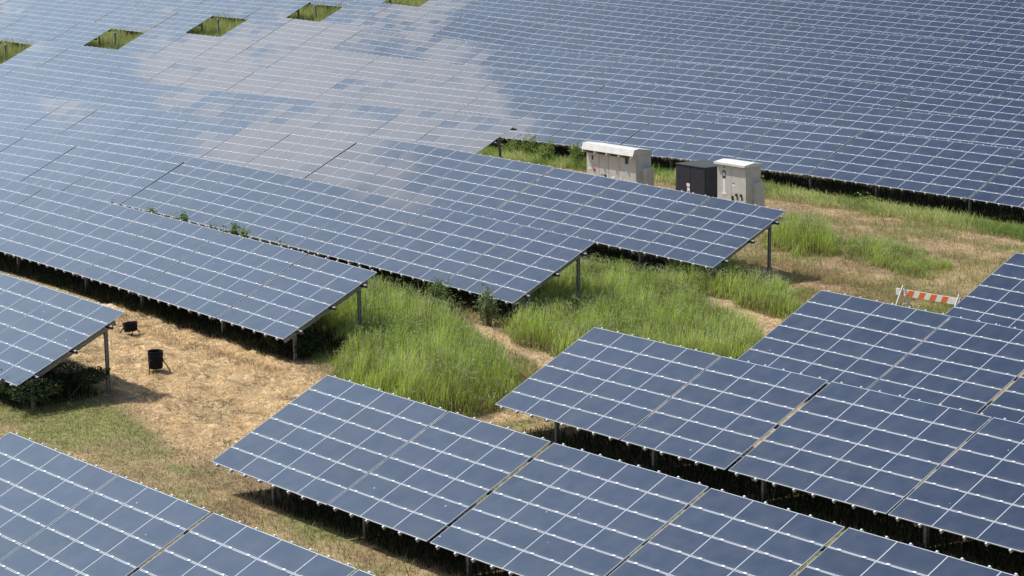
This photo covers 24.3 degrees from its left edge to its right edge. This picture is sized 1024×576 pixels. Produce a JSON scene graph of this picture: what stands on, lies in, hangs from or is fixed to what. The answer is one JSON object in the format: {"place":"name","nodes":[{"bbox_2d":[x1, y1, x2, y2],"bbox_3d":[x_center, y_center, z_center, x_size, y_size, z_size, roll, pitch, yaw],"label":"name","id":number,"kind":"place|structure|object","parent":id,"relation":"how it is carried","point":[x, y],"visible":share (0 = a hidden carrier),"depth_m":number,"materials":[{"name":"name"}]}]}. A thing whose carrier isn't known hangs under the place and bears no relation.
{"place":"outdoors","nodes":[
{"label":"outdoors","id":0,"kind":"place"},
{"bbox_2d":[0,0,1023,575],"bbox_3d":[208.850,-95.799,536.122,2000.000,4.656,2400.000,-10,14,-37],"label":"ground","id":1,"kind":"structure","parent":0,"point":[312,526],"depth_m":64.24,"materials":[{"name":"beige soil"}]},
{"bbox_2d":[0,272,60,332],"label":"solar table","id":2,"kind":"object","parent":1,"relation":"on","point":[20,299],"visible":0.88,"depth_m":68.41,"materials":[{"name":"blue glass"}]},
{"bbox_2d":[0,96,68,129],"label":"solar table","id":3,"kind":"object","parent":1,"relation":"on","point":[23,113],"visible":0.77,"depth_m":120.76,"materials":[{"name":"blue glass"}]},
{"bbox_2d":[0,131,85,181],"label":"solar table","id":4,"kind":"object","parent":1,"relation":"on","point":[27,156],"visible":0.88,"depth_m":101.91,"materials":[{"name":"blue glass"}]},
{"bbox_2d":[0,188,93,269],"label":"solar table","id":5,"kind":"object","parent":1,"relation":"on","point":[33,217],"visible":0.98,"depth_m":83.85,"materials":[{"name":"blue glass"}]},
{"bbox_2d":[0,360,110,404],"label":"shrub","id":6,"kind":"object","parent":1,"relation":"on","point":[53,385],"visible":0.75,"depth_m":64.56,"materials":[{"name":"green plant"}]},
{"bbox_2d":[0,432,116,560],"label":"solar table","id":7,"kind":"object","parent":1,"relation":"on","point":[42,486],"visible":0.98,"depth_m":49.16,"materials":[{"name":"blue glass"}]},
{"bbox_2d":[0,292,124,408],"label":"solar table","id":8,"kind":"object","parent":1,"relation":"on","point":[37,341],"visible":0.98,"depth_m":65.31,"materials":[{"name":"blue glass"}]},
{"bbox_2d":[25,101,103,136],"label":"solar table","id":9,"kind":"object","parent":1,"relation":"on","point":[64,117],"visible":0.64,"depth_m":117.54,"materials":[{"name":"blue glass"}]},
{"bbox_2d":[21,140,129,190],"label":"solar table","id":10,"kind":"object","parent":1,"relation":"on","point":[73,166],"visible":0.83,"depth_m":98.73,"materials":[{"name":"blue glass"}]},
{"bbox_2d":[11,199,164,292],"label":"solar table","id":11,"kind":"object","parent":1,"relation":"on","point":[85,237],"visible":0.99,"depth_m":80.53,"materials":[{"name":"blue glass"}]},
{"bbox_2d":[52,76,130,103],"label":"solar table","id":12,"kind":"object","parent":1,"relation":"on","point":[92,89],"visible":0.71,"depth_m":132.90,"materials":[{"name":"blue glass"}]},
{"bbox_2d":[0,476,210,575],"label":"solar table","id":13,"kind":"object","parent":1,"relation":"on","point":[88,536],"visible":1,"depth_m":46.45,"materials":[{"name":"blue glass"}]},
{"bbox_2d":[59,105,155,145],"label":"solar table","id":14,"kind":"object","parent":1,"relation":"on","point":[106,123],"visible":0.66,"depth_m":114.10,"materials":[{"name":"blue glass"}]},
{"bbox_2d":[62,146,190,206],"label":"solar table","id":15,"kind":"object","parent":1,"relation":"on","point":[125,175],"visible":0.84,"depth_m":95.24,"materials":[{"name":"blue glass"}]},
{"bbox_2d":[103,53,182,82],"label":"solar table","id":16,"kind":"object","parent":1,"relation":"on","point":[144,67],"visible":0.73,"depth_m":144.58,"materials":[{"name":"blue glass"}]},
{"bbox_2d":[79,217,222,307],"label":"solar table","id":17,"kind":"object","parent":1,"relation":"on","point":[147,256],"visible":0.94,"depth_m":77.22,"materials":[{"name":"blue glass"}]},
{"bbox_2d":[107,110,196,163],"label":"solar table","id":18,"kind":"object","parent":1,"relation":"on","point":[151,129],"visible":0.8,"depth_m":110.70,"materials":[{"name":"blue glass"}]},
{"bbox_2d":[130,85,212,115],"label":"solar table","id":19,"kind":"object","parent":1,"relation":"on","point":[175,98],"visible":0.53,"depth_m":126.17,"materials":[{"name":"blue glass"}]},
{"bbox_2d":[121,157,241,216],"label":"solar table","id":20,"kind":"object","parent":1,"relation":"on","point":[181,186],"visible":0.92,"depth_m":91.88,"materials":[{"name":"blue glass"}]},
{"bbox_2d":[146,115,253,161],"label":"solar table","id":21,"kind":"object","parent":1,"relation":"on","point":[199,136],"visible":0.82,"depth_m":107.25,"materials":[{"name":"blue glass"}]},
{"bbox_2d":[180,62,259,90],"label":"solar table","id":22,"kind":"object","parent":1,"relation":"on","point":[218,76],"visible":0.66,"depth_m":137.86,"materials":[{"name":"blue glass"}]},
{"bbox_2d":[135,232,306,335],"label":"solar table","id":23,"kind":"object","parent":1,"relation":"on","point":[219,275],"visible":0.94,"depth_m":73.85,"materials":[{"name":"blue glass"}]},
{"bbox_2d":[170,166,294,229],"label":"solar table","id":24,"kind":"object","parent":1,"relation":"on","point":[233,196],"visible":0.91,"depth_m":88.99,"materials":[{"name":"blue glass"}]},
{"bbox_2d":[0,0,474,65],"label":"grass","id":25,"kind":"structure","parent":1,"relation":"on","point":[210,27],"depth_m":175.18,"materials":[{"name":"green plant"}]},
{"bbox_2d":[131,513,356,575],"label":"solar table","id":26,"kind":"object","parent":1,"relation":"on","point":[214,544],"visible":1,"depth_m":43.93,"materials":[{"name":"blue glass"}]},
{"bbox_2d":[201,121,299,166],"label":"solar table","id":27,"kind":"object","parent":1,"relation":"on","point":[248,144],"visible":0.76,"depth_m":103.83,"materials":[{"name":"blue glass"}]},
{"bbox_2d":[218,94,303,122],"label":"solar table","id":28,"kind":"object","parent":1,"relation":"on","point":[260,108],"visible":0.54,"depth_m":119.35,"materials":[{"name":"blue glass"}]},
{"bbox_2d":[221,177,370,260],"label":"solar table","id":29,"kind":"object","parent":1,"relation":"on","point":[294,212],"visible":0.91,"depth_m":85.58,"materials":[{"name":"blue glass"}]},
{"bbox_2d":[217,254,376,360],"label":"solar table","id":30,"kind":"object","parent":1,"relation":"on","point":[295,299],"visible":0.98,"depth_m":70.42,"materials":[{"name":"blue glass"}]},
{"bbox_2d":[244,127,364,178],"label":"solar table","id":31,"kind":"object","parent":1,"relation":"on","point":[304,153],"visible":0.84,"depth_m":100.34,"materials":[{"name":"blue glass"}]},
{"bbox_2d":[263,72,345,99],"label":"solar table","id":32,"kind":"object","parent":1,"relation":"on","point":[299,85],"visible":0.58,"depth_m":131.17,"materials":[{"name":"blue glass"}]},
{"bbox_2d":[270,99,346,133],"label":"solar table","id":33,"kind":"object","parent":1,"relation":"on","point":[308,113],"visible":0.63,"depth_m":115.94,"materials":[{"name":"blue glass"}]},
{"bbox_2d":[212,375,446,505],"bbox_3d":[-4.218,3.948,54.712,3.462,2.685,4.940,-10,14,-37],"label":"solar table","id":34,"kind":"object","parent":1,"relation":"on","point":[336,436],"visible":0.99,"depth_m":54.48,"materials":[{"name":"blue glass"}]},
{"bbox_2d":[301,50,379,77],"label":"solar table","id":35,"kind":"object","parent":1,"relation":"on","point":[337,63],"visible":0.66,"depth_m":142.90,"materials":[{"name":"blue glass"}]},
{"bbox_2d":[311,103,405,143],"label":"solar table","id":36,"kind":"object","parent":1,"relation":"on","point":[365,120],"visible":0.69,"depth_m":112.46,"materials":[{"name":"blue glass"}]},
{"bbox_2d":[305,136,418,188],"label":"solar table","id":37,"kind":"object","parent":1,"relation":"on","point":[358,164],"visible":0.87,"depth_m":96.94,"materials":[{"name":"blue glass"}]},
{"bbox_2d":[295,193,432,266],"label":"solar table","id":38,"kind":"object","parent":1,"relation":"on","point":[362,228],"visible":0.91,"depth_m":82.30,"materials":[{"name":"blue glass"}]},
{"bbox_2d":[354,82,440,114],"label":"solar table","id":39,"kind":"object","parent":1,"relation":"on","point":[398,95],"visible":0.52,"depth_m":124.45,"materials":[{"name":"blue glass"}]},
{"bbox_2d":[369,109,453,142],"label":"solar table","id":40,"kind":"object","parent":1,"relation":"on","point":[411,125],"visible":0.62,"depth_m":109.07,"materials":[{"name":"blue glass"}]},
{"bbox_2d":[354,144,474,200],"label":"solar table","id":41,"kind":"object","parent":1,"relation":"on","point":[414,172],"visible":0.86,"depth_m":94.05,"materials":[{"name":"blue glass"}]},
{"bbox_2d":[385,60,468,87],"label":"solar table","id":42,"kind":"object","parent":1,"relation":"on","point":[427,73],"visible":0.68,"depth_m":136.18,"materials":[{"name":"blue glass"}]},
{"bbox_2d":[355,206,521,295],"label":"solar table","id":43,"kind":"object","parent":1,"relation":"on","point":[432,243],"visible":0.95,"depth_m":78.95,"materials":[{"name":"blue glass"}]},
{"bbox_2d":[329,411,550,541],"bbox_3d":[-1.568,4.533,51.387,3.462,2.685,3.730,-10,14,-37],"label":"solar table","id":44,"kind":"object","parent":1,"relation":"on","point":[436,477],"visible":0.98,"depth_m":51.19,"materials":[{"name":"blue glass"}]},
{"bbox_2d":[415,114,522,157],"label":"solar table","id":45,"kind":"object","parent":1,"relation":"on","point":[468,133],"visible":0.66,"depth_m":105.52,"materials":[{"name":"blue glass"}]},
{"bbox_2d":[432,13,510,42],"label":"solar table","id":46,"kind":"object","parent":1,"relation":"on","point":[470,27],"visible":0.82,"depth_m":159.46,"materials":[{"name":"blue glass"}]},
{"bbox_2d":[410,154,553,216],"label":"solar table","id":47,"kind":"object","parent":1,"relation":"on","point":[481,185],"visible":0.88,"depth_m":90.67,"materials":[{"name":"blue glass"}]},
{"bbox_2d":[447,92,546,144],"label":"solar table","id":48,"kind":"object","parent":1,"relation":"on","point":[489,104],"visible":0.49,"depth_m":117.70,"materials":[{"name":"blue glass"}]},
{"bbox_2d":[0,170,1018,504],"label":"straw litter","id":49,"kind":"object","parent":1,"relation":"on","point":[208,400],"visible":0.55,"depth_m":66.06,"materials":[{"name":"beige plant"}]},
{"bbox_2d":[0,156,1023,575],"bbox_3d":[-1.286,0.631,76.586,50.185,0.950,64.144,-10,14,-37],"label":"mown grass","id":50,"kind":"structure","parent":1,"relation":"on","point":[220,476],"depth_m":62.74,"materials":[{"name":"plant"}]},
{"bbox_2d":[442,225,594,313],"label":"solar table","id":51,"kind":"object","parent":1,"relation":"on","point":[523,261],"visible":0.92,"depth_m":75.53,"materials":[{"name":"blue glass"}]},
{"bbox_2d":[480,70,565,97],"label":"solar table","id":52,"kind":"object","parent":1,"relation":"on","point":[523,84],"visible":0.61,"depth_m":129.45,"materials":[{"name":"blue glass"}]},
{"bbox_2d":[501,48,581,74],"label":"solar table","id":53,"kind":"object","parent":1,"relation":"on","point":[533,60],"visible":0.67,"depth_m":141.21,"materials":[{"name":"blue glass"}]},
{"bbox_2d":[501,99,594,149],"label":"solar table","id":54,"kind":"object","parent":1,"relation":"on","point":[547,119],"visible":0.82,"depth_m":113.86,"materials":[{"name":"blue glass"}]},
{"bbox_2d":[486,168,617,230],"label":"solar table","id":55,"kind":"object","parent":1,"relation":"on","point":[552,199],"visible":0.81,"depth_m":87.36,"materials":[{"name":"blue glass"}]},
{"bbox_2d":[516,25,595,51],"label":"solar table","id":56,"kind":"object","parent":1,"relation":"on","point":[556,38],"visible":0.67,"depth_m":152.85,"materials":[{"name":"blue glass"}]},
{"bbox_2d":[430,443,708,575],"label":"solar table","id":57,"kind":"object","parent":1,"relation":"on","point":[555,509],"visible":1,"depth_m":47.85,"materials":[{"name":"blue glass"}]},
{"bbox_2d":[544,104,665,157],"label":"solar table","id":58,"kind":"object","parent":1,"relation":"on","point":[612,124],"visible":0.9,"depth_m":110.62,"materials":[{"name":"blue glass"}]},
{"bbox_2d":[495,327,720,442],"bbox_3d":[2.376,2.861,59.769,3.462,2.685,4.940,-10,14,-37],"label":"solar table","id":59,"kind":"object","parent":1,"relation":"on","point":[617,385],"visible":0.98,"depth_m":59.55,"materials":[{"name":"blue glass"}]},
{"bbox_2d":[581,141,653,187],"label":"inverter cabinet","id":60,"kind":"object","parent":1,"relation":"on","point":[626,163],"visible":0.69,"depth_m":96.91,"materials":[{"name":"metal"}]},
{"bbox_2d":[583,81,674,108],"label":"solar table","id":61,"kind":"object","parent":1,"relation":"on","point":[628,94],"visible":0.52,"depth_m":122.72,"materials":[{"name":"blue glass"}]},
{"bbox_2d":[551,180,709,268],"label":"solar table","id":62,"kind":"object","parent":1,"relation":"on","point":[633,217],"visible":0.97,"depth_m":83.95,"materials":[{"name":"blue glass"}]},
{"bbox_2d":[310,205,956,416],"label":"tall meadow grass","id":63,"kind":"structure","parent":1,"relation":"on","point":[772,307],"depth_m":72.32,"materials":[{"name":"green plant"}]},
{"bbox_2d":[595,57,681,85],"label":"solar table","id":64,"kind":"object","parent":1,"relation":"on","point":[641,71],"visible":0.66,"depth_m":134.42,"materials":[{"name":"blue glass"}]},
{"bbox_2d":[606,34,687,61],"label":"solar table","id":65,"kind":"object","parent":1,"relation":"on","point":[638,46],"visible":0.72,"depth_m":146.18,"materials":[{"name":"blue glass"}]},
{"bbox_2d":[613,9,693,36],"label":"solar table","id":66,"kind":"object","parent":1,"relation":"on","point":[647,22],"visible":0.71,"depth_m":157.77,"materials":[{"name":"blue glass"}]},
{"bbox_2d":[622,110,721,171],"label":"solar table","id":67,"kind":"object","parent":1,"relation":"on","point":[667,134],"visible":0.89,"depth_m":107.08,"materials":[{"name":"blue glass"}]},
{"bbox_2d":[647,87,724,116],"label":"solar table","id":68,"kind":"object","parent":1,"relation":"on","point":[679,99],"visible":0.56,"depth_m":119.36,"materials":[{"name":"blue glass"}]},
{"bbox_2d":[675,160,717,210],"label":"transformer box","id":69,"kind":"object","parent":1,"relation":"on","point":[699,177],"visible":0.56,"depth_m":93.58,"materials":[{"name":"metal"}]},
{"bbox_2d":[640,197,785,275],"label":"solar table","id":70,"kind":"object","parent":1,"relation":"on","point":[712,233],"visible":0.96,"depth_m":80.57,"materials":[{"name":"blue glass"}]},
{"bbox_2d":[668,116,779,174],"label":"solar table","id":71,"kind":"object","parent":1,"relation":"on","point":[727,137],"visible":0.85,"depth_m":104.26,"materials":[{"name":"blue glass"}]},
{"bbox_2d":[621,356,827,470],"bbox_3d":[5.019,3.439,56.436,3.462,2.685,3.730,-10,14,-37],"label":"solar table","id":72,"kind":"object","parent":1,"relation":"on","point":[723,413],"visible":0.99,"depth_m":56.25,"materials":[{"name":"blue glass"}]},
{"bbox_2d":[609,488,844,575],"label":"solar table","id":73,"kind":"object","parent":1,"relation":"on","point":[713,532],"visible":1,"depth_m":44.99,"materials":[{"name":"blue glass"}]},
{"bbox_2d":[714,158,764,206],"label":"switchgear cabinet","id":74,"kind":"object","parent":1,"relation":"on","point":[739,181],"visible":0.23,"depth_m":91.53,"materials":[{"name":"metal"}]},
{"bbox_2d":[704,19,786,48],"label":"solar table","id":75,"kind":"object","parent":1,"relation":"on","point":[743,32],"visible":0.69,"depth_m":151.09,"materials":[{"name":"blue glass"}]},
{"bbox_2d":[699,67,792,96],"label":"solar table","id":76,"kind":"object","parent":1,"relation":"on","point":[746,81],"visible":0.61,"depth_m":127.67,"materials":[{"name":"blue glass"}]},
{"bbox_2d":[703,44,788,70],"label":"solar table","id":77,"kind":"object","parent":1,"relation":"on","point":[760,58],"visible":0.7,"depth_m":139.41,"materials":[{"name":"blue glass"}]},
{"bbox_2d":[700,92,796,122],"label":"solar table","id":78,"kind":"object","parent":1,"relation":"on","point":[739,105],"visible":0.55,"depth_m":115.96,"materials":[{"name":"blue glass"}]},
{"bbox_2d":[734,122,862,189],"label":"solar table","id":79,"kind":"object","parent":1,"relation":"on","point":[805,150],"visible":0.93,"depth_m":100.71,"materials":[{"name":"blue glass"}]},
{"bbox_2d":[764,74,843,106],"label":"solar table","id":80,"kind":"object","parent":1,"relation":"on","point":[804,88],"visible":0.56,"depth_m":124.31,"materials":[{"name":"blue glass"}]},
{"bbox_2d":[772,100,852,128],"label":"solar table","id":81,"kind":"object","parent":1,"relation":"on","point":[812,113],"visible":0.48,"depth_m":112.61,"materials":[{"name":"blue glass"}]},
{"bbox_2d":[799,6,879,31],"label":"solar table","id":82,"kind":"object","parent":1,"relation":"on","point":[838,18],"visible":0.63,"depth_m":156.06,"materials":[{"name":"blue glass"}]},
{"bbox_2d":[737,290,950,388],"bbox_3d":[8.972,1.920,64.836,3.462,2.685,4.940,-10,14,-37],"label":"solar table","id":83,"kind":"object","parent":1,"relation":"on","point":[829,336],"visible":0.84,"depth_m":64.65,"materials":[{"name":"blue glass"}]},
{"bbox_2d":[803,29,888,58],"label":"solar table","id":84,"kind":"object","parent":1,"relation":"on","point":[849,42],"visible":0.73,"depth_m":144.37,"materials":[{"name":"blue glass"}]},
{"bbox_2d":[809,54,901,84],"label":"solar table","id":85,"kind":"object","parent":1,"relation":"on","point":[862,69],"visible":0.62,"depth_m":132.63,"materials":[{"name":"blue glass"}]},
{"bbox_2d":[728,382,991,514],"bbox_3d":[7.703,4.012,53.057,3.462,2.685,4.940,-10,13,-37],"label":"solar table","id":86,"kind":"object","parent":1,"relation":"on","point":[875,452],"visible":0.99,"depth_m":52.83,"materials":[{"name":"blue glass"}]},
{"bbox_2d":[817,80,915,110],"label":"solar table","id":87,"kind":"object","parent":1,"relation":"on","point":[863,94],"visible":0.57,"depth_m":120.98,"materials":[{"name":"blue glass"}]},
{"bbox_2d":[808,130,929,199],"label":"solar table","id":88,"kind":"object","parent":1,"relation":"on","point":[870,158],"visible":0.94,"depth_m":97.45,"materials":[{"name":"blue glass"}]},
{"bbox_2d":[828,106,911,137],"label":"solar table","id":89,"kind":"object","parent":1,"relation":"on","point":[872,119],"visible":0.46,"depth_m":109.71,"materials":[{"name":"blue glass"}]},
{"bbox_2d":[796,528,1017,575],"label":"solar table","id":90,"kind":"object","parent":1,"relation":"on","point":[851,552],"visible":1,"depth_m":42.70,"materials":[{"name":"blue glass"}]},
{"bbox_2d":[873,60,953,98],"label":"solar table","id":91,"kind":"object","parent":1,"relation":"on","point":[914,75],"visible":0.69,"depth_m":129.27,"materials":[{"name":"blue glass"}]},
{"bbox_2d":[892,89,973,117],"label":"solar table","id":92,"kind":"object","parent":1,"relation":"on","point":[932,102],"visible":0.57,"depth_m":117.64,"materials":[{"name":"blue glass"}]},
{"bbox_2d":[899,15,982,42],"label":"solar table","id":93,"kind":"object","parent":1,"relation":"on","point":[942,28],"visible":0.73,"depth_m":149.36,"materials":[{"name":"blue glass"}]},
{"bbox_2d":[888,112,995,143],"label":"solar table","id":94,"kind":"object","parent":1,"relation":"on","point":[946,128],"visible":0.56,"depth_m":106.32,"materials":[{"name":"blue glass"}]},
{"bbox_2d":[869,316,1023,413],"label":"solar table","id":95,"kind":"object","parent":1,"relation":"on","point":[968,365],"visible":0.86,"depth_m":61.47,"materials":[{"name":"blue glass"}]},
{"bbox_2d":[875,139,1023,212],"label":"solar table","id":96,"kind":"object","parent":1,"relation":"on","point":[960,170],"visible":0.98,"depth_m":94.08,"materials":[{"name":"blue glass"}]},
{"bbox_2d":[888,417,1023,552],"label":"solar table","id":97,"kind":"object","parent":1,"relation":"on","point":[972,487],"visible":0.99,"depth_m":49.86,"materials":[{"name":"blue glass"}]},
{"bbox_2d":[910,39,1001,71],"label":"solar table","id":98,"kind":"object","parent":1,"relation":"on","point":[958,53],"visible":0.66,"depth_m":137.61,"materials":[{"name":"blue glass"}]},
{"bbox_2d":[925,66,1023,98],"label":"solar table","id":99,"kind":"object","parent":1,"relation":"on","point":[975,82],"visible":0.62,"depth_m":125.91,"materials":[{"name":"blue glass"}]},
{"bbox_2d":[945,253,1023,329],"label":"solar table","id":100,"kind":"object","parent":1,"relation":"on","point":[996,296],"visible":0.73,"depth_m":70.69,"materials":[{"name":"blue glass"}]},
{"bbox_2d":[950,95,1023,127],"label":"solar table","id":101,"kind":"object","parent":1,"relation":"on","point":[990,108],"visible":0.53,"depth_m":114.85,"materials":[{"name":"blue glass"}]},
{"bbox_2d":[969,153,1023,209],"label":"solar table","id":102,"kind":"object","parent":1,"relation":"on","point":[1005,186],"visible":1,"depth_m":91.22,"materials":[{"name":"blue glass"}]},
{"bbox_2d":[0,138,1023,575],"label":"shade grass","id":103,"kind":"structure","parent":0,"point":[238,334],"depth_m":61.10,"materials":[{"name":"plant"}]},
{"bbox_2d":[49,207,1023,575],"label":"rough grass","id":104,"kind":"structure","parent":0,"point":[821,275],"depth_m":80.02,"materials":[{"name":"green plant"}]},
{"bbox_2d":[477,144,1023,240],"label":"fringe grass","id":105,"kind":"structure","parent":0,"point":[776,193],"depth_m":94.56,"materials":[{"name":"green plant"}]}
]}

